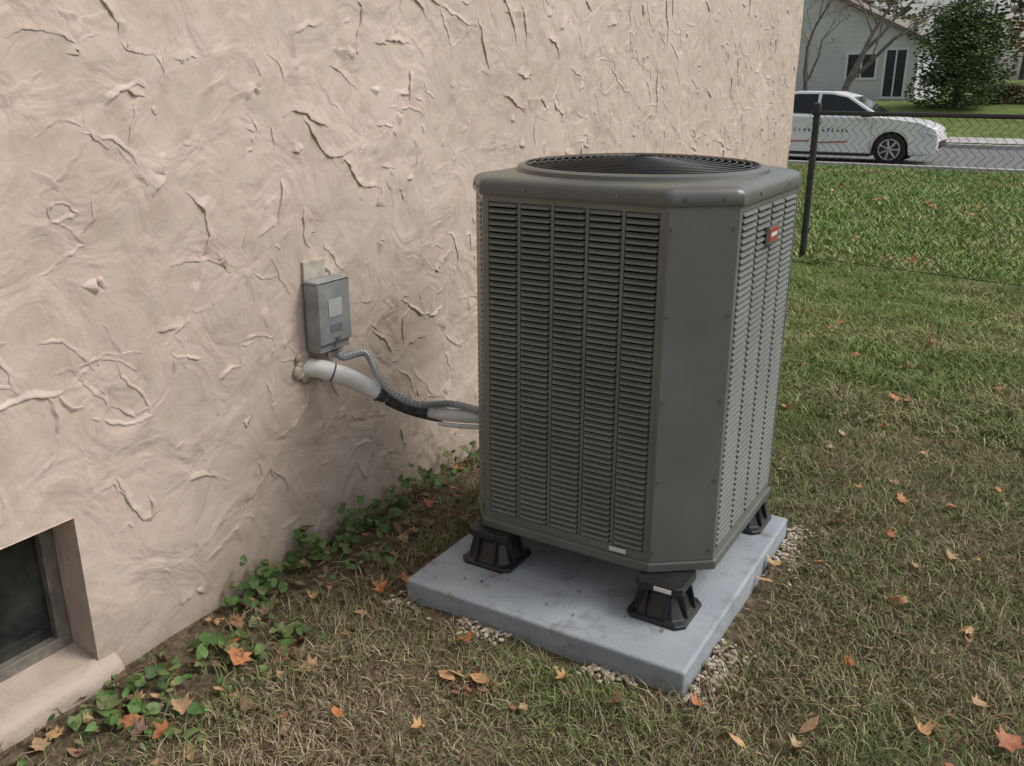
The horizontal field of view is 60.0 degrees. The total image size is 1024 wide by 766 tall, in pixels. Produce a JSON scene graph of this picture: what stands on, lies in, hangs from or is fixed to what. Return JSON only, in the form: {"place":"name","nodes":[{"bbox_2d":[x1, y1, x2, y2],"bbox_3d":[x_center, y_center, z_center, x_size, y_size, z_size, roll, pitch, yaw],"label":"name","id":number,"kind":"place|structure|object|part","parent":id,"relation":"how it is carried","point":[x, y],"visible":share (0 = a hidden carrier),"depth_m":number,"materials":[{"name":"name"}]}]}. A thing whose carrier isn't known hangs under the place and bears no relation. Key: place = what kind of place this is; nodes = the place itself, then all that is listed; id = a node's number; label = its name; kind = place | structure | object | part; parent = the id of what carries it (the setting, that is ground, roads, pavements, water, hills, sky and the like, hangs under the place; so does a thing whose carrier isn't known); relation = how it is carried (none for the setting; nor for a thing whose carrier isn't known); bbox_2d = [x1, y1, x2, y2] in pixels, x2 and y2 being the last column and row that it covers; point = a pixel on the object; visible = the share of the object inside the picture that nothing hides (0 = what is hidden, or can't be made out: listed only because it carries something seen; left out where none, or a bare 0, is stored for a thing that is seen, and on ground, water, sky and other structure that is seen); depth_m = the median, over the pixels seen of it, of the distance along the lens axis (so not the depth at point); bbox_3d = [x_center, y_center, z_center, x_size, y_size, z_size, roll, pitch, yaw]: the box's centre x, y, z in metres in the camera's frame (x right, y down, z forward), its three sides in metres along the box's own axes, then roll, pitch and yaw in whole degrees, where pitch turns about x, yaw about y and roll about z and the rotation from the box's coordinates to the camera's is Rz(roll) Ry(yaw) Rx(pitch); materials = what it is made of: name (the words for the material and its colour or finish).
{"place":"outdoors","nodes":[
{"label":"outdoors","id":0,"kind":"place"},
{"bbox_2d":[0,80,1023,765],"bbox_3d":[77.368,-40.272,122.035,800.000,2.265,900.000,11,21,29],"label":"ground","id":1,"kind":"structure","parent":0,"point":[180,640],"depth_m":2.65,"materials":[{"name":"green plant"}]},
{"bbox_2d":[0,0,803,665],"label":"walls","id":2,"kind":"structure","parent":1,"relation":"on","point":[136,608],"depth_m":2.78,"materials":[{"name":"paint"}]},
{"bbox_2d":[0,518,98,712],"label":"window reveal","id":3,"kind":"object","parent":2,"relation":"attached to","point":[80,650],"depth_m":2.45,"materials":[{"name":"beige paint"}]},
{"bbox_2d":[0,528,72,682],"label":"window frame","id":4,"kind":"object","parent":3,"relation":"in","point":[60,638],"visible":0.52,"depth_m":2.46,"materials":[{"name":"grey metal"}]},
{"bbox_2d":[0,536,52,663],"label":"window pane","id":5,"kind":"object","parent":4,"relation":"in","point":[25,624],"depth_m":2.42,"materials":[{"name":"black glass"}]},
{"bbox_2d":[0,652,125,752],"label":"window sill","id":6,"kind":"structure","parent":2,"relation":"attached to","point":[23,719],"depth_m":2.38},
{"bbox_2d":[293,351,318,383],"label":"wall sealant","id":7,"kind":"structure","parent":2,"relation":"attached to","point":[302,358],"depth_m":3.01,"materials":[{"name":"beige plastic"}]},
{"bbox_2d":[301,257,351,357],"bbox_3d":[-0.629,-0.254,3.025,0.084,0.335,0.155,11,21,29],"label":"electrical disconnect","id":8,"kind":"object","parent":2,"relation":"attached to","point":[327,311],"visible":1,"depth_m":2.99,"materials":[{"name":"grey metal"}]},
{"bbox_2d":[0,0,802,605],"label":"trowel ridges","id":9,"kind":"object","parent":2,"relation":"attached to","point":[152,180],"visible":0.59,"depth_m":2.88,"materials":[{"name":"paint"}]},
{"bbox_2d":[12,434,1023,765],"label":"twig litter","id":10,"kind":"object","parent":1,"relation":"on","point":[368,644],"visible":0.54,"depth_m":2.54,"materials":[{"name":"brown plant"}]},
{"bbox_2d":[13,167,1023,765],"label":"fallen leaves","id":11,"kind":"object","parent":1,"relation":"on","point":[1011,743],"visible":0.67,"depth_m":2.55,"materials":[{"name":"orange plant"}]},
{"bbox_2d":[407,515,786,696],"bbox_3d":[0.341,0.616,3.116,0.957,0.096,1.080,11,21,29],"label":"equipment pad","id":12,"kind":"object","parent":1,"relation":"on","point":[599,628],"visible":0.46,"depth_m":2.79,"materials":[{"name":"grey concrete"}]},
{"bbox_2d":[463,153,801,630],"bbox_3d":[0.393,-0.081,2.971,0.869,1.318,0.927,11,21,29],"label":"heat pump","id":13,"kind":"object","parent":12,"relation":"on","point":[632,312],"visible":1,"depth_m":2.63,"materials":[{"name":"paint"}]},
{"bbox_2d":[337,347,478,413],"bbox_3d":[-0.338,-0.004,3.122,0.574,0.252,0.101,1,19,4],"label":"electrical conduit","id":14,"kind":"object","parent":13,"relation":"attached to","point":[382,381],"visible":0.82,"depth_m":3.12,"materials":[{"name":"grey plastic"}]},
{"bbox_2d":[427,407,478,428],"bbox_3d":[-0.153,0.122,3.183,0.380,0.098,0.054,2,19,6],"label":"liquid line","id":15,"kind":"object","parent":13,"relation":"attached to","point":[453,415],"visible":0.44,"depth_m":3.17,"materials":[{"name":"grey metal"}]},
{"bbox_2d":[375,386,442,421],"bbox_3d":[-0.375,0.069,3.173,0.253,0.156,0.073,-4,19,-11],"label":"foam insulation","id":16,"kind":"object","parent":15,"relation":"attached to","point":[393,403],"visible":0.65,"depth_m":3.16},
{"bbox_2d":[330,363,428,418],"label":"ties","id":17,"kind":"object","parent":16,"relation":"on","point":[380,395],"visible":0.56,"depth_m":3.10,"materials":[{"name":"black plastic"}]},
{"bbox_2d":[303,358,389,402],"bbox_3d":[-0.574,-0.005,3.086,0.300,0.181,0.079,-4,19,-12],"label":"suction line cover","id":18,"kind":"object","parent":17,"relation":"attached to","point":[350,378],"visible":0.94,"depth_m":3.05,"materials":[{"name":"white plastic"}]},
{"bbox_2d":[382,525,823,711],"bbox_3d":[0.360,0.640,3.108,1.190,0.026,1.261,11,21,29],"label":"gravel bed","id":19,"kind":"object","parent":1,"relation":"on","point":[708,663],"visible":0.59,"depth_m":2.65,"materials":[{"name":"beige gravel"}]},
{"bbox_2d":[800,0,874,90],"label":"bare tree","id":20,"kind":"object","parent":1,"relation":"on","point":[806,78],"visible":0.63,"depth_m":34.23,"materials":[{"name":"brown plant"}]},
{"bbox_2d":[795,0,942,100],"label":"walls","id":21,"kind":"structure","parent":1,"relation":"on","point":[852,33],"depth_m":37.04,"materials":[{"name":"grey"}]},
{"bbox_2d":[843,47,909,98],"bbox_3d":[13.450,-13.095,37.526,6.050,2.050,0.070,11,21,29],"label":"window trim","id":22,"kind":"structure","parent":21,"relation":"attached to","point":[883,69],"depth_m":36.45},
{"bbox_2d":[846,50,906,96],"bbox_3d":[13.457,-13.098,37.536,5.850,1.850,0.025,11,21,29],"label":"window glass","id":23,"kind":"object","parent":21,"relation":"in","point":[889,72],"visible":0.59,"depth_m":36.41,"materials":[{"name":"black glass"}]},
{"bbox_2d":[840,0,946,48],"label":"roof","id":24,"kind":"structure","parent":21,"relation":"on","point":[901,25],"depth_m":36.10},
{"bbox_2d":[834,0,947,91],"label":"bare tree","id":25,"kind":"object","parent":1,"relation":"on","point":[854,73],"visible":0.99,"depth_m":29.48,"materials":[{"name":"brown plant"}]},
{"bbox_2d":[788,160,1023,173],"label":"kerb","id":26,"kind":"structure","parent":1,"relation":"on","point":[900,166],"depth_m":18.10,"materials":[{"name":"concrete"}]},
{"bbox_2d":[795,102,1023,285],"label":"chain link fence","id":27,"kind":"object","parent":1,"relation":"on","point":[817,112],"visible":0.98,"depth_m":7.84,"materials":[{"name":"black metal"}]},
{"bbox_2d":[861,0,1023,79],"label":"distant trees","id":28,"kind":"object","parent":1,"relation":"on","point":[1018,8],"visible":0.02,"depth_m":75.99,"materials":[{"name":"green plant"}]},
{"bbox_2d":[904,0,1021,107],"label":"evergreen shrub","id":29,"kind":"object","parent":1,"relation":"on","point":[972,49],"visible":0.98,"depth_m":30.94,"materials":[{"name":"green plant"}]},
{"bbox_2d":[943,144,1023,149],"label":"kerb","id":30,"kind":"structure","parent":1,"relation":"on","point":[977,146],"depth_m":23.81,"materials":[{"name":"concrete"}]},
{"bbox_2d":[972,83,1023,103],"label":"hedge","id":31,"kind":"object","parent":1,"relation":"on","point":[1015,90],"visible":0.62,"depth_m":32.43,"materials":[{"name":"green plant"}]},
{"bbox_2d":[788,148,1023,168],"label":"road","id":32,"kind":"structure","parent":0,"point":[966,154],"depth_m":20.71,"materials":[{"name":"grey asphalt"}]},
{"bbox_2d":[789,91,946,163],"bbox_3d":[7.241,-5.808,20.046,4.655,1.500,2.100,11,21,29],"label":"parked car","id":33,"kind":"object","parent":32,"relation":"on","point":[803,109],"visible":0.55,"depth_m":19.09,"materials":[{"name":"white paint"}]},
{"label":"windows","id":34,"kind":"part","parent":33,"relation":"part of","materials":[{"name":"black glass"}]},
{"bbox_2d":[860,0,1023,79],"label":"sky","id":35,"kind":"structure","parent":0,"point":[1010,15],"materials":[{"name":"white"}]},
{"bbox_2d":[946,137,1023,143],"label":"sidewalk","id":36,"kind":"structure","parent":0,"point":[982,140],"depth_m":25.78,"materials":[{"name":"concrete"}]}
]}

